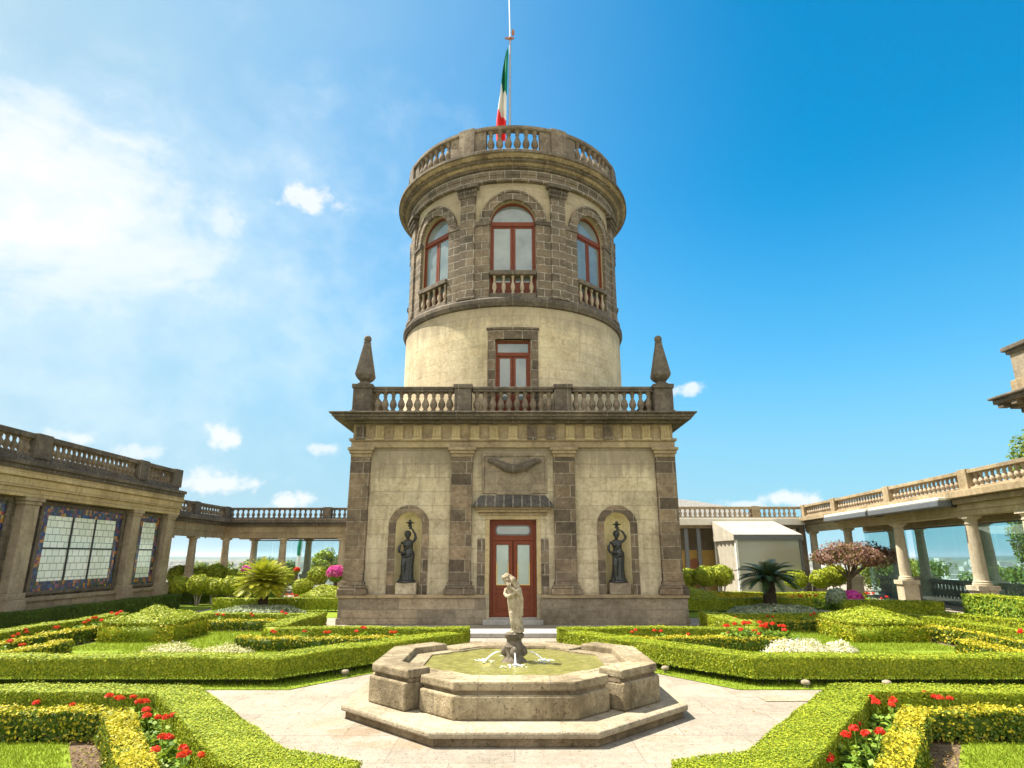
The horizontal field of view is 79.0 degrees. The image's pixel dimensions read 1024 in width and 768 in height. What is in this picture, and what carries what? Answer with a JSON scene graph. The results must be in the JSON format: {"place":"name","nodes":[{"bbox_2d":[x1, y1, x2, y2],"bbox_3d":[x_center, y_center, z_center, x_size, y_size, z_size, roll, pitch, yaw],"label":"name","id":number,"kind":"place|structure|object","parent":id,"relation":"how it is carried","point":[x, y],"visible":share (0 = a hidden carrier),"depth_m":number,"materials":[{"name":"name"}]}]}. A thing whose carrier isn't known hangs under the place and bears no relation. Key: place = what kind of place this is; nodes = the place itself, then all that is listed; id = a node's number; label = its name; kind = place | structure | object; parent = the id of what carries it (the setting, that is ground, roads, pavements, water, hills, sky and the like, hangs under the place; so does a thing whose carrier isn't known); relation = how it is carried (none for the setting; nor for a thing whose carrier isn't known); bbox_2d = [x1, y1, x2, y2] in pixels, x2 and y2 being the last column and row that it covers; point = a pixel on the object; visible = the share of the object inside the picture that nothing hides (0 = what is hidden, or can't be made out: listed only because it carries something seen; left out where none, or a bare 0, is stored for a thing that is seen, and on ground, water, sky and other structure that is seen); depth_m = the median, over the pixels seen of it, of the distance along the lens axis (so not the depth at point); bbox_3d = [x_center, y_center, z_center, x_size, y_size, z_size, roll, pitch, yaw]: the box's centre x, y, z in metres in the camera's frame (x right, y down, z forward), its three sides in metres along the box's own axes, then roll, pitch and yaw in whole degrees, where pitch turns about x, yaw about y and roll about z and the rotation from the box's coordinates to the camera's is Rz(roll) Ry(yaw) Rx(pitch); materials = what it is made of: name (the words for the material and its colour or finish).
{"place":"outdoors","nodes":[
{"label":"outdoors","id":0,"kind":"place"},
{"bbox_2d":[0,741,71,767],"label":"lawn","id":1,"kind":"structure","parent":0,"point":[65,764],"depth_m":6.13,"materials":[{"name":"green plant"}]},
{"bbox_2d":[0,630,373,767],"bbox_3d":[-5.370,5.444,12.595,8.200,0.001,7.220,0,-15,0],"label":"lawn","id":2,"kind":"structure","parent":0,"point":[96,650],"depth_m":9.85,"materials":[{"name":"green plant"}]},
{"bbox_2d":[0,638,74,653],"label":"hedge","id":3,"kind":"object","parent":2,"relation":"on","point":[59,646],"visible":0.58,"depth_m":11.32,"materials":[{"name":"yellow plant"}]},
{"bbox_2d":[95,604,209,642],"bbox_3d":[-8.517,5.686,14.920,1.900,0.791,1.851,0,-15,0],"label":"topiary","id":4,"kind":"object","parent":2,"relation":"on","point":[157,623],"visible":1,"depth_m":14.19,"materials":[{"name":"green plant"}]},
{"bbox_2d":[142,641,203,652],"bbox_3d":[-6.152,4.870,11.240,1.350,0.444,0.975,0,-15,0],"label":"flower cushion","id":5,"kind":"object","parent":2,"relation":"on","point":[176,648],"visible":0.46,"depth_m":11.22,"materials":[{"name":"plant"}]},
{"bbox_2d":[0,631,464,684],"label":"hedge","id":6,"kind":"object","parent":2,"relation":"on","point":[156,665],"visible":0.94,"depth_m":9.45,"materials":[{"name":"green plant"}]},
{"bbox_2d":[175,602,211,611],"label":"lawn","id":7,"kind":"structure","parent":0,"point":[193,607],"depth_m":23.96,"materials":[{"name":"green plant"}]},
{"bbox_2d":[186,574,210,604],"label":"round shrub","id":8,"kind":"object","parent":7,"relation":"on","point":[196,585],"visible":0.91,"depth_m":24.57,"materials":[{"name":"green plant"}]},
{"bbox_2d":[0,0,1023,555],"label":"sky","id":9,"kind":"structure","parent":0,"point":[203,237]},
{"bbox_2d":[329,125,696,624],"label":"tower building","id":10,"kind":"structure","parent":0,"point":[523,446],"depth_m":19.27,"materials":[{"name":"stone"}]},
{"bbox_2d":[395,582,417,594],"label":"statue block","id":11,"kind":"structure","parent":10,"relation":"in","point":[406,588],"depth_m":18.02,"materials":[{"name":"beige stone"}]},
{"bbox_2d":[397,519,416,582],"bbox_3d":[-3.119,4.962,18.517,0.566,1.821,0.538,0,-15,0],"label":"bronze statue","id":12,"kind":"object","parent":11,"relation":"on","point":[407,564],"visible":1,"depth_m":18.33,"materials":[{"name":"black metal"}]},
{"bbox_2d":[424,219,448,309],"bbox_3d":[-2.745,-4.430,23.141,1.680,3.730,0.120,-15,-21,43],"label":"arched window","id":13,"kind":"structure","parent":10,"relation":"in","point":[437,242],"depth_m":23.32,"materials":[{"name":"red wood"}]},
{"bbox_2d":[505,0,514,138],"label":"flagpole","id":14,"kind":"object","parent":10,"relation":"on","point":[509,38],"visible":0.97,"depth_m":28.89,"materials":[{"name":"metal"}]},
{"bbox_2d":[496,49,507,141],"bbox_3d":[-0.445,-13.302,28.447,0.549,5.400,0.516,0,-15,0],"label":"flag","id":15,"kind":"object","parent":14,"relation":"hanging from","point":[501,113],"visible":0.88,"depth_m":28.34,"materials":[{"name":"fabric"}]},
{"bbox_2d":[489,520,536,616],"bbox_3d":[0.030,5.472,18.522,1.400,2.780,0.139,0,-15,0],"label":"door","id":16,"kind":"structure","parent":10,"relation":"in","point":[513,538],"depth_m":18.56,"materials":[{"name":"red wood"}]},
{"bbox_2d":[495,341,530,410],"bbox_3d":[0.030,-0.151,20.626,1.200,2.680,0.120,0,-15,0],"label":"window","id":17,"kind":"structure","parent":10,"relation":"in","point":[512,368],"depth_m":20.72,"materials":[{"name":"red wood"}]},
{"bbox_2d":[490,203,535,292],"bbox_3d":[0.030,-4.737,22.033,1.680,3.730,0.120,0,-15,0],"label":"arched window","id":18,"kind":"structure","parent":10,"relation":"in","point":[512,228],"depth_m":22.10,"materials":[{"name":"red wood"}]},
{"bbox_2d":[577,219,601,308],"bbox_3d":[2.805,-4.430,23.141,0.120,3.730,1.680,-15,-21,43],"label":"arched window","id":19,"kind":"structure","parent":10,"relation":"in","point":[588,243],"depth_m":23.32,"materials":[{"name":"red wood"}]},
{"bbox_2d":[608,582,630,594],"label":"statue block","id":20,"kind":"structure","parent":10,"relation":"in","point":[619,588],"depth_m":18.02,"materials":[{"name":"stone"}]},
{"bbox_2d":[607,521,627,582],"bbox_3d":[3.130,4.984,18.511,0.543,1.774,0.539,-11,-19,36],"label":"bronze statue","id":21,"kind":"object","parent":20,"relation":"on","point":[618,569],"visible":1,"depth_m":18.32,"materials":[{"name":"black metal"}]},
{"bbox_2d":[168,584,965,767],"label":"paved terrace","id":22,"kind":"structure","parent":0,"point":[311,718],"depth_m":7.01,"materials":[{"name":"beige stone"}]},
{"bbox_2d":[0,733,166,767],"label":"soil bed","id":23,"kind":"object","parent":22,"relation":"on","point":[84,745],"depth_m":6.21,"materials":[{"name":"brown soil"}]},
{"bbox_2d":[0,702,162,767],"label":"hedge","id":24,"kind":"object","parent":23,"relation":"on","point":[117,732],"visible":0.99,"depth_m":6.52,"materials":[{"name":"yellow plant"}]},
{"bbox_2d":[134,698,161,736],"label":"geranium","id":25,"kind":"object","parent":23,"relation":"on","point":[152,722],"visible":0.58,"depth_m":6.57,"materials":[{"name":"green plant"}]},
{"bbox_2d":[142,712,178,758],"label":"geranium","id":26,"kind":"object","parent":23,"relation":"on","point":[152,740],"visible":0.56,"depth_m":6.01,"materials":[{"name":"green plant"}]},
{"bbox_2d":[149,732,190,767],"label":"geranium","id":27,"kind":"object","parent":23,"relation":"on","point":[171,760],"visible":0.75,"depth_m":5.36,"materials":[{"name":"green plant"}]},
{"bbox_2d":[0,680,362,767],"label":"hedge","id":28,"kind":"object","parent":23,"relation":"on","point":[221,734],"visible":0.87,"depth_m":6.01,"materials":[{"name":"green plant"}]},
{"bbox_2d":[0,593,181,628],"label":"hedge","id":29,"kind":"object","parent":22,"relation":"on","point":[131,605],"visible":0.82,"depth_m":18.05,"materials":[{"name":"green plant"}]},
{"bbox_2d":[0,424,186,611],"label":"stained glass wing","id":30,"kind":"structure","parent":22,"relation":"on","point":[73,532],"depth_m":19.83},
{"bbox_2d":[0,495,12,557],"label":"stained glass window","id":31,"kind":"structure","parent":30,"relation":"in","point":[5,501],"depth_m":16.98,"materials":[{"name":"glass"}]},
{"bbox_2d":[23,501,125,595],"bbox_3d":[-13.919,5.295,20.023,0.098,2.660,4.100,0,-15,0],"label":"stained glass window","id":32,"kind":"structure","parent":30,"relation":"in","point":[75,548],"depth_m":19.73,"materials":[{"name":"glass"}]},
{"bbox_2d":[130,513,162,586],"bbox_3d":[-13.919,6.289,23.618,0.098,2.660,1.560,0,-15,0],"label":"stained glass window","id":33,"kind":"structure","parent":30,"relation":"in","point":[147,546],"depth_m":23.68,"materials":[{"name":"glass"}]},
{"bbox_2d":[172,500,230,578],"bbox_3d":[-16.549,7.725,29.093,3.438,4.410,7.240,0,-15,0],"label":"colonnade","id":34,"kind":"object","parent":22,"relation":"on","point":[193,522],"visible":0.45,"depth_m":29.80,"materials":[{"name":"beige stone"}]},
{"bbox_2d":[168,591,282,603],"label":"hedge","id":35,"kind":"object","parent":22,"relation":"on","point":[187,597],"visible":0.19,"depth_m":25.31,"materials":[{"name":"green plant"}]},
{"bbox_2d":[218,575,243,596],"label":"round shrub","id":36,"kind":"object","parent":22,"relation":"on","point":[226,588],"visible":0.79,"depth_m":24.47,"materials":[{"name":"green plant"}]},
{"bbox_2d":[199,609,337,617],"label":"lawn","id":37,"kind":"structure","parent":22,"relation":"on","point":[332,613],"depth_m":21.48,"materials":[{"name":"green plant"}]},
{"bbox_2d":[213,603,306,613],"bbox_3d":[-8.385,7.514,20.640,3.363,0.421,2.433,0,-15,0],"label":"ground cover mound","id":38,"kind":"object","parent":37,"relation":"on","point":[265,608],"visible":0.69,"depth_m":20.25,"materials":[{"name":"white plant"}]},
{"bbox_2d":[232,556,294,604],"bbox_3d":[-8.442,6.795,21.182,1.950,1.807,2.019,0,-15,0],"label":"cycad","id":39,"kind":"object","parent":38,"relation":"on","point":[265,579],"visible":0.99,"depth_m":20.91,"materials":[{"name":"green plant"}]},
{"bbox_2d":[211,597,337,610],"bbox_3d":[-8.096,7.767,21.919,4.834,0.510,0.595,0,-15,0],"label":"hedge","id":40,"kind":"object","parent":37,"relation":"on","point":[311,603],"visible":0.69,"depth_m":21.70,"materials":[{"name":"green plant"}]},
{"bbox_2d":[299,584,338,597],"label":"topiary","id":41,"kind":"object","parent":37,"relation":"on","point":[325,590],"visible":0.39,"depth_m":23.81,"materials":[{"name":"green plant"}]},
{"bbox_2d":[72,625,470,689],"bbox_3d":[-5.780,5.648,13.317,10.180,0.001,8.720,0,-15,0],"label":"soil bed","id":42,"kind":"object","parent":22,"relation":"on","point":[91,641],"visible":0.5,"depth_m":13.77,"materials":[{"name":"brown soil"}]},
{"bbox_2d":[0,625,100,649],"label":"hedge","id":43,"kind":"object","parent":42,"relation":"on","point":[84,634],"visible":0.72,"depth_m":13.24,"materials":[{"name":"yellow plant"}]},
{"bbox_2d":[0,612,128,640],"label":"hedge","id":44,"kind":"object","parent":42,"relation":"on","point":[6,633],"visible":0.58,"depth_m":14.08,"materials":[{"name":"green plant"}]},
{"bbox_2d":[129,611,307,620],"bbox_3d":[-8.063,6.493,17.131,4.880,0.416,0.523,0,-15,0],"label":"hedge","id":45,"kind":"object","parent":42,"relation":"on","point":[247,615],"visible":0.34,"depth_m":16.98,"materials":[{"name":"green plant"}]},
{"bbox_2d":[208,618,275,631],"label":"hedge","id":46,"kind":"object","parent":42,"relation":"on","point":[226,624],"visible":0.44,"depth_m":16.11,"materials":[{"name":"plant"}]},
{"bbox_2d":[261,611,327,636],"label":"hedge","id":47,"kind":"object","parent":42,"relation":"on","point":[318,618],"visible":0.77,"depth_m":15.22,"materials":[{"name":"green plant"}]},
{"bbox_2d":[233,633,408,650],"bbox_3d":[-3.700,5.364,12.906,4.145,0.351,0.392,0,-15,0],"label":"hedge","id":48,"kind":"object","parent":42,"relation":"on","point":[270,643],"visible":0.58,"depth_m":12.79,"materials":[{"name":"yellow plant"}]},
{"bbox_2d":[277,625,470,642],"bbox_3d":[-2.999,5.515,13.628,4.203,0.435,0.508,0,-15,0],"label":"hedge","id":49,"kind":"object","parent":42,"relation":"on","point":[319,630],"visible":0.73,"depth_m":13.47,"materials":[{"name":"green plant"}]},
{"bbox_2d":[220,507,346,593],"bbox_3d":[-9.760,9.104,34.085,11.620,4.410,3.438,0,-15,0],"label":"colonnade","id":50,"kind":"object","parent":22,"relation":"on","point":[327,524],"visible":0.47,"depth_m":32.98,"materials":[{"name":"beige stone"}]},
{"bbox_2d":[310,547,337,583],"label":"terrace tree","id":51,"kind":"object","parent":22,"relation":"on","point":[326,558],"visible":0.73,"depth_m":42.60,"materials":[{"name":"green plant"}]},
{"bbox_2d":[470,629,556,637],"bbox_3d":[0.030,6.154,15.340,6.400,0.110,0.950,0,-15,0],"label":"path step","id":52,"kind":"object","parent":22,"relation":"on","point":[500,633],"depth_m":14.90,"materials":[{"name":"white stone"}]},
{"bbox_2d":[341,631,687,746],"bbox_3d":[0.030,3.863,8.495,4.236,0.880,4.236,0,-15,0],"label":"fountain","id":53,"kind":"object","parent":22,"relation":"on","point":[514,690],"visible":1,"depth_m":7.18,"materials":[{"name":"stone"}]},
{"bbox_2d":[502,573,523,633],"bbox_3d":[0.027,3.062,8.705,0.275,0.810,0.243,-6,-15,-2],"label":"stone statue","id":54,"kind":"object","parent":53,"relation":"on","point":[512,594],"visible":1,"depth_m":8.65,"materials":[{"name":"beige stone"}]},
{"bbox_2d":[65,671,963,767],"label":"flowers","id":55,"kind":"object","parent":22,"relation":"on","point":[934,766],"visible":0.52,"depth_m":6.02,"materials":[{"name":"plant"}]},
{"bbox_2d":[691,565,716,590],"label":"round shrub","id":56,"kind":"object","parent":22,"relation":"on","point":[703,576],"visible":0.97,"depth_m":26.79,"materials":[{"name":"green plant"}]},
{"bbox_2d":[712,564,734,590],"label":"round shrub","id":57,"kind":"object","parent":22,"relation":"on","point":[725,575],"visible":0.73,"depth_m":26.83,"materials":[{"name":"green plant"}]},
{"bbox_2d":[679,506,812,591],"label":"gallery building","id":58,"kind":"structure","parent":22,"relation":"on","point":[697,544],"depth_m":32.75,"materials":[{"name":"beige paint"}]},
{"bbox_2d":[689,609,822,617],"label":"lawn","id":59,"kind":"structure","parent":22,"relation":"on","point":[693,613],"depth_m":21.86,"materials":[{"name":"green plant"}]},
{"bbox_2d":[688,597,813,610],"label":"hedge","id":60,"kind":"object","parent":59,"relation":"on","point":[703,604],"visible":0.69,"depth_m":21.71,"materials":[{"name":"green plant"}]},
{"bbox_2d":[727,603,819,612],"bbox_3d":[8.753,7.524,20.724,3.231,0.447,2.564,0,-15,0],"label":"ground cover mound","id":61,"kind":"object","parent":59,"relation":"on","point":[771,608],"visible":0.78,"depth_m":20.30,"materials":[{"name":"plant"}]},
{"bbox_2d":[735,559,801,604],"bbox_3d":[8.745,6.833,21.123,2.152,1.701,2.134,-9,-18,28],"label":"cycad","id":62,"kind":"object","parent":61,"relation":"on","point":[767,575],"visible":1,"depth_m":20.94,"materials":[{"name":"green plant"}]},
{"bbox_2d":[708,591,807,597],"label":"hedge","id":63,"kind":"object","parent":22,"relation":"on","point":[732,594],"visible":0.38,"depth_m":24.66,"materials":[{"name":"green plant"}]},
{"bbox_2d":[712,521,806,592],"bbox_3d":[11.980,8.469,30.304,3.240,3.620,3.170,0,-15,0],"label":"garden tent","id":64,"kind":"object","parent":22,"relation":"on","point":[738,544],"visible":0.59,"depth_m":29.04,"materials":[{"name":"fabric"}]},
{"bbox_2d":[657,625,954,689],"bbox_3d":[5.840,5.648,13.317,10.180,0.001,8.720,0,-15,0],"label":"soil bed","id":65,"kind":"object","parent":22,"relation":"on","point":[943,643],"visible":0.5,"depth_m":13.92,"materials":[{"name":"soil"}]},
{"bbox_2d":[556,625,749,642],"bbox_3d":[3.067,5.513,13.631,4.202,0.438,0.530,0,-15,0],"label":"hedge","id":66,"kind":"object","parent":65,"relation":"on","point":[645,630],"visible":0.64,"depth_m":13.47,"materials":[{"name":"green plant"}]},
{"bbox_2d":[629,633,791,650],"bbox_3d":[3.753,5.365,12.898,4.131,0.348,0.391,0,-15,0],"label":"hedge","id":67,"kind":"object","parent":65,"relation":"on","point":[750,643],"visible":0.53,"depth_m":12.79,"materials":[{"name":"plant"}]},
{"bbox_2d":[698,610,763,634],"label":"hedge","id":68,"kind":"object","parent":65,"relation":"on","point":[712,619],"visible":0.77,"depth_m":15.69,"materials":[{"name":"green plant"}]},
{"bbox_2d":[720,612,838,619],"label":"hedge","id":69,"kind":"object","parent":65,"relation":"on","point":[784,616],"visible":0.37,"depth_m":16.97,"materials":[{"name":"green plant"}]},
{"bbox_2d":[745,618,818,631],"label":"hedge","id":70,"kind":"object","parent":65,"relation":"on","point":[802,625],"visible":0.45,"depth_m":16.11,"materials":[{"name":"green plant"}]},
{"bbox_2d":[897,613,1023,638],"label":"hedge","id":71,"kind":"object","parent":65,"relation":"on","point":[997,630],"visible":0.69,"depth_m":14.31,"materials":[{"name":"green plant"}]},
{"bbox_2d":[924,623,1023,649],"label":"hedge","id":72,"kind":"object","parent":65,"relation":"on","point":[942,634],"visible":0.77,"depth_m":13.28,"materials":[{"name":"yellow plant"}]},
{"bbox_2d":[809,569,833,591],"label":"round shrub","id":73,"kind":"object","parent":22,"relation":"on","point":[822,579],"visible":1,"depth_m":26.71,"materials":[{"name":"green plant"}]},
{"bbox_2d":[817,605,839,610],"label":"lawn","id":74,"kind":"structure","parent":22,"relation":"on","point":[832,609],"depth_m":22.63,"materials":[{"name":"plant"}]},
{"bbox_2d":[839,599,945,614],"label":"hedge","id":75,"kind":"object","parent":74,"relation":"on","point":[906,606],"visible":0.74,"depth_m":19.49,"materials":[{"name":"green plant"}]},
{"bbox_2d":[808,539,897,590],"bbox_3d":[14.299,7.760,25.719,3.543,2.596,2.746,0,-15,0],"label":"purple leaf tree","id":76,"kind":"object","parent":22,"relation":"on","point":[865,556],"visible":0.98,"depth_m":25.52,"materials":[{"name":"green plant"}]},
{"bbox_2d":[858,558,920,589],"bbox_3d":[20.684,10.511,34.517,3.737,1.963,3.762,0,-15,0],"label":"terrace tree","id":77,"kind":"object","parent":22,"relation":"on","point":[870,578],"visible":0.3,"depth_m":33.59,"materials":[{"name":"green plant"}]},
{"bbox_2d":[799,457,1023,600],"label":"colonnade","id":78,"kind":"object","parent":22,"relation":"on","point":[975,497],"visible":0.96,"depth_m":22.61,"materials":[{"name":"stone"}]},
{"bbox_2d":[824,509,878,521],"bbox_3d":[14.538,5.674,26.685,0.660,0.320,4.250,-1,-16,5],"label":"roller awning","id":79,"kind":"object","parent":78,"relation":"attached to","point":[851,515],"visible":0.74,"depth_m":26.32,"materials":[{"name":"fabric"}]},
{"bbox_2d":[867,497,956,516],"bbox_3d":[14.091,4.407,22.103,0.660,0.320,4.900,-1,-16,5],"label":"roller awning","id":80,"kind":"object","parent":78,"relation":"attached to","point":[924,504],"visible":0.96,"depth_m":21.34,"materials":[{"name":"fabric"}]},
{"bbox_2d":[987,339,1023,412],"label":"corner pavilion","id":81,"kind":"structure","parent":78,"relation":"on","point":[1013,398],"depth_m":18.29,"materials":[{"name":"beige stone"}]},
{"bbox_2d":[909,557,956,578],"bbox_3d":[24.672,11.606,38.273,3.898,1.854,4.751,0,-15,0],"label":"terrace tree","id":82,"kind":"object","parent":22,"relation":"on","point":[938,570],"visible":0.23,"depth_m":36.66,"materials":[{"name":"green plant"}]},
{"bbox_2d":[861,737,1023,767],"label":"soil bed","id":83,"kind":"object","parent":22,"relation":"on","point":[942,746],"depth_m":6.24,"materials":[{"name":"brown soil"}]},
{"bbox_2d":[670,681,1023,767],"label":"hedge","id":84,"kind":"object","parent":83,"relation":"on","point":[808,736],"visible":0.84,"depth_m":6.04,"materials":[{"name":"green plant"}]},
{"bbox_2d":[837,724,885,767],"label":"geranium","id":85,"kind":"object","parent":83,"relation":"on","point":[852,756],"visible":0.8,"depth_m":5.35,"materials":[{"name":"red plant"}]},
{"bbox_2d":[853,721,888,758],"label":"geranium","id":86,"kind":"object","parent":83,"relation":"on","point":[860,739],"visible":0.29,"depth_m":5.96,"materials":[{"name":"green plant"}]},
{"bbox_2d":[867,694,895,740],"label":"geranium","id":87,"kind":"object","parent":83,"relation":"on","point":[885,724],"visible":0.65,"depth_m":6.61,"materials":[{"name":"green plant"}]},
{"bbox_2d":[871,702,1023,767],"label":"hedge","id":88,"kind":"object","parent":83,"relation":"on","point":[911,735],"visible":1,"depth_m":6.52,"materials":[{"name":"yellow plant"}]},
{"bbox_2d":[875,575,1023,605],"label":"terrace balustrade","id":89,"kind":"object","parent":22,"relation":"on","point":[940,594],"visible":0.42,"depth_m":25.45,"materials":[{"name":"stone"}]},
{"bbox_2d":[925,610,1023,628],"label":"hedge","id":90,"kind":"object","parent":22,"relation":"on","point":[1004,621],"visible":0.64,"depth_m":15.65,"materials":[{"name":"green plant"}]},
{"bbox_2d":[957,564,1023,595],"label":"terrace tree","id":91,"kind":"object","parent":22,"relation":"on","point":[1014,574],"visible":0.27,"depth_m":28.97,"materials":[{"name":"green plant"}]},
{"bbox_2d":[961,593,1023,618],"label":"hedge","id":92,"kind":"object","parent":22,"relation":"on","point":[997,605],"visible":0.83,"depth_m":16.62,"materials":[{"name":"green plant"}]},
{"bbox_2d":[1001,429,1023,536],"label":"leafy tree","id":93,"kind":"object","parent":22,"relation":"on","point":[1013,454],"visible":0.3,"depth_m":24.47,"materials":[{"name":"green plant"}]},
{"bbox_2d":[1004,521,1023,564],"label":"leafy tree","id":94,"kind":"object","parent":22,"relation":"on","point":[1019,547],"visible":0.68,"depth_m":29.20,"materials":[{"name":"green plant"}]},
{"bbox_2d":[166,556,1019,583],"bbox_3d":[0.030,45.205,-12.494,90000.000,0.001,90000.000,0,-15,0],"label":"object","id":95,"kind":"structure","parent":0,"point":[960,562],"depth_m":6322.55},
{"bbox_2d":[169,556,1019,559],"bbox_3d":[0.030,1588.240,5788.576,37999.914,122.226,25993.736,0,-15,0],"label":"hills","id":96,"kind":"structure","parent":0,"point":[956,558],"depth_m":9163.88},
{"bbox_2d":[166,557,1023,588],"bbox_3d":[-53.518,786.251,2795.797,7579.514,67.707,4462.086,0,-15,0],"label":"city blocks","id":97,"kind":"structure","parent":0,"point":[952,571],"depth_m":1990.74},
{"bbox_2d":[678,499,748,516],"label":"white pavilion","id":98,"kind":"structure","parent":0,"point":[685,503],"depth_m":39.30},
{"bbox_2d":[654,630,1023,767],"bbox_3d":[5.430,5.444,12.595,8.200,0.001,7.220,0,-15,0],"label":"lawn","id":99,"kind":"structure","parent":0,"point":[815,680],"depth_m":9.85,"materials":[{"name":"green plant"}]},
{"bbox_2d":[563,630,1023,685],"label":"hedge","id":100,"kind":"object","parent":99,"relation":"on","point":[872,665],"visible":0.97,"depth_m":9.45,"materials":[{"name":"green plant"}]},
{"bbox_2d":[760,637,837,652],"bbox_3d":[5.225,4.868,11.299,1.721,0.491,0.933,0,-15,0],"label":"flower cushion","id":101,"kind":"object","parent":99,"relation":"on","point":[802,645],"visible":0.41,"depth_m":11.22,"materials":[{"name":"plant"}]},
{"bbox_2d":[816,604,930,642],"bbox_3d":[8.584,5.693,14.913,1.896,0.771,1.877,0,-15,0],"label":"topiary","id":102,"kind":"object","parent":99,"relation":"on","point":[867,623],"visible":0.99,"depth_m":14.20,"materials":[{"name":"green plant"}]},
{"bbox_2d":[953,637,1023,652],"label":"hedge","id":103,"kind":"object","parent":99,"relation":"on","point":[964,645],"visible":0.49,"depth_m":11.34,"materials":[{"name":"yellow plant"}]},
{"bbox_2d":[959,741,1023,767],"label":"lawn","id":104,"kind":"structure","parent":0,"point":[991,761],"depth_m":6.15,"materials":[{"name":"green plant"}]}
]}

